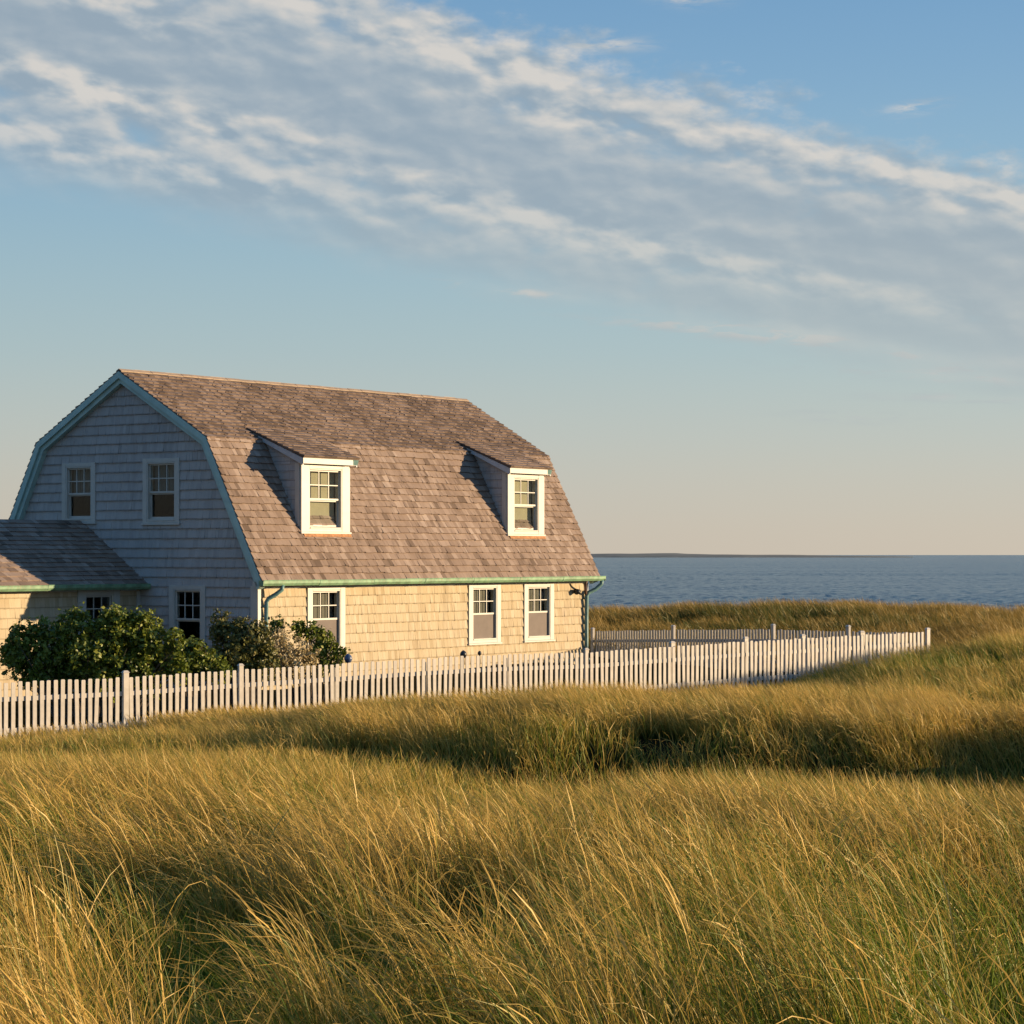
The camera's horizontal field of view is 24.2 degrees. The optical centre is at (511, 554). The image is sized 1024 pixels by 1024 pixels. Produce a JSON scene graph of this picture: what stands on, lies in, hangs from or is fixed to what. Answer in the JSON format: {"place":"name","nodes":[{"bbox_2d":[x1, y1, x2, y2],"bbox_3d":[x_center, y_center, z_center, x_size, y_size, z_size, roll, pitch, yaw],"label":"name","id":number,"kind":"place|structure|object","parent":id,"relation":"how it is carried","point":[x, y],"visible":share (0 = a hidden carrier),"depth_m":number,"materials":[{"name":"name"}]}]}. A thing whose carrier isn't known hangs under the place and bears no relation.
{"place":"outdoors","nodes":[
{"label":"outdoors","id":0,"kind":"place"},
{"bbox_2d":[0,0,1023,554],"label":"sky","id":1,"kind":"structure","parent":0,"point":[747,275],"materials":[{"name":"blue"}]},
{"bbox_2d":[0,623,1023,1023],"bbox_3d":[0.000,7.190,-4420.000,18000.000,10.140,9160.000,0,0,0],"label":"ground","id":2,"kind":"structure","parent":0,"point":[644,751],"depth_m":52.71,"materials":[{"name":"yellow plant"}]},
{"bbox_2d":[0,602,192,717],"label":"shrub","id":3,"kind":"object","parent":2,"relation":"on","point":[143,649],"visible":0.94,"depth_m":54.28,"materials":[{"name":"green plant"}]},
{"bbox_2d":[166,635,232,710],"bbox_3d":[-7.264,2.807,55.544,1.674,1.874,1.204,0,0,0],"label":"shrub","id":4,"kind":"object","parent":2,"relation":"on","point":[204,660],"visible":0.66,"depth_m":55.40,"materials":[{"name":"green plant"}]},
{"bbox_2d":[208,608,283,705],"bbox_3d":[-6.411,2.486,56.861,1.969,2.439,1.446,0,0,0],"label":"shrub","id":5,"kind":"object","parent":2,"relation":"on","point":[249,646],"visible":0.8,"depth_m":56.78,"materials":[{"name":"green plant"}]},
{"bbox_2d":[0,369,605,696],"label":"shingled house","id":6,"kind":"structure","parent":2,"relation":"on","point":[368,526],"depth_m":64.94,"materials":[{"name":"brown wood"}]},
{"bbox_2d":[62,462,96,523],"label":"window","id":7,"kind":"structure","parent":6,"relation":"in","point":[84,473],"depth_m":65.25,"materials":[{"name":"white paint"}]},
{"bbox_2d":[141,458,180,524],"bbox_3d":[-9.229,-1.671,63.334,1.403,1.770,0.303,0,0,36],"label":"window","id":8,"kind":"structure","parent":6,"relation":"in","point":[161,478],"depth_m":63.43,"materials":[{"name":"white paint"}]},
{"bbox_2d":[169,585,205,647],"bbox_3d":[-8.479,1.700,62.752,1.361,1.800,0.245,0,0,36],"label":"window","id":9,"kind":"structure","parent":6,"relation":"in","point":[174,590],"depth_m":62.79,"materials":[{"name":"white paint"}]},
{"bbox_2d":[306,587,344,651],"bbox_3d":[-5.010,1.748,63.464,0.303,1.745,1.588,0,0,36],"label":"window","id":10,"kind":"structure","parent":6,"relation":"in","point":[322,605],"depth_m":63.72,"materials":[{"name":"white paint"}]},
{"bbox_2d":[468,585,501,644],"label":"window","id":11,"kind":"structure","parent":6,"relation":"in","point":[484,627],"depth_m":69.24,"materials":[{"name":"white paint"}]},
{"bbox_2d":[523,584,555,642],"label":"window","id":12,"kind":"structure","parent":6,"relation":"in","point":[538,626],"depth_m":71.43,"materials":[{"name":"white paint"}]},
{"bbox_2d":[573,589,580,594],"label":"wall lamp","id":13,"kind":"object","parent":6,"relation":"attached to","point":[576,591],"visible":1,"depth_m":72.62,"materials":[{"name":"black metal"}]},
{"bbox_2d":[265,614,352,702],"bbox_3d":[-5.132,2.565,57.890,2.243,2.262,1.597,0,0,-39],"label":"shrub","id":14,"kind":"object","parent":2,"relation":"on","point":[319,648],"visible":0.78,"depth_m":57.87,"materials":[{"name":"green plant"}]},
{"bbox_2d":[344,654,351,669],"bbox_3d":[-3.909,3.040,57.000,0.200,1.363,0.200,0,0,0],"label":"garden lamp","id":15,"kind":"object","parent":2,"relation":"on","point":[347,658],"visible":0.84,"depth_m":56.94,"materials":[{"name":"blue glass"}]},
{"bbox_2d":[460,650,466,657],"bbox_3d":[-1.191,3.003,58.500,0.170,1.330,0.170,0,0,0],"label":"garden lamp","id":16,"kind":"object","parent":2,"relation":"on","point":[463,653],"visible":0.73,"depth_m":58.44,"materials":[{"name":"black metal"}]},
{"bbox_2d":[0,628,929,739],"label":"picket fence","id":17,"kind":"object","parent":2,"relation":"on","point":[127,693],"visible":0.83,"depth_m":53.64,"materials":[{"name":"white paint"}]},
{"bbox_2d":[0,628,1023,806],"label":"meadow grass","id":18,"kind":"structure","parent":2,"relation":"on","point":[970,699],"depth_m":38.84,"materials":[{"name":"green plant"}]},
{"bbox_2d":[590,624,920,672],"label":"picket fence","id":19,"kind":"object","parent":2,"relation":"on","point":[694,640],"visible":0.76,"depth_m":72.77,"materials":[{"name":"white paint"}]},
{"bbox_2d":[588,597,1023,671],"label":"shore grass","id":20,"kind":"structure","parent":2,"relation":"on","point":[947,622],"depth_m":87.98,"materials":[{"name":"green plant"}]},
{"bbox_2d":[591,553,912,557],"bbox_3d":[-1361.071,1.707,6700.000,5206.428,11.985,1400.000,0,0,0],"label":"shore","id":21,"kind":"structure","parent":0,"point":[661,555],"depth_m":6033.82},
{"bbox_2d":[588,555,1023,611],"bbox_3d":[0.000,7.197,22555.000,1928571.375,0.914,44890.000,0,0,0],"label":"sea","id":22,"kind":"structure","parent":0,"point":[988,580],"depth_m":665.25,"materials":[{"name":"liquid"}]}
]}

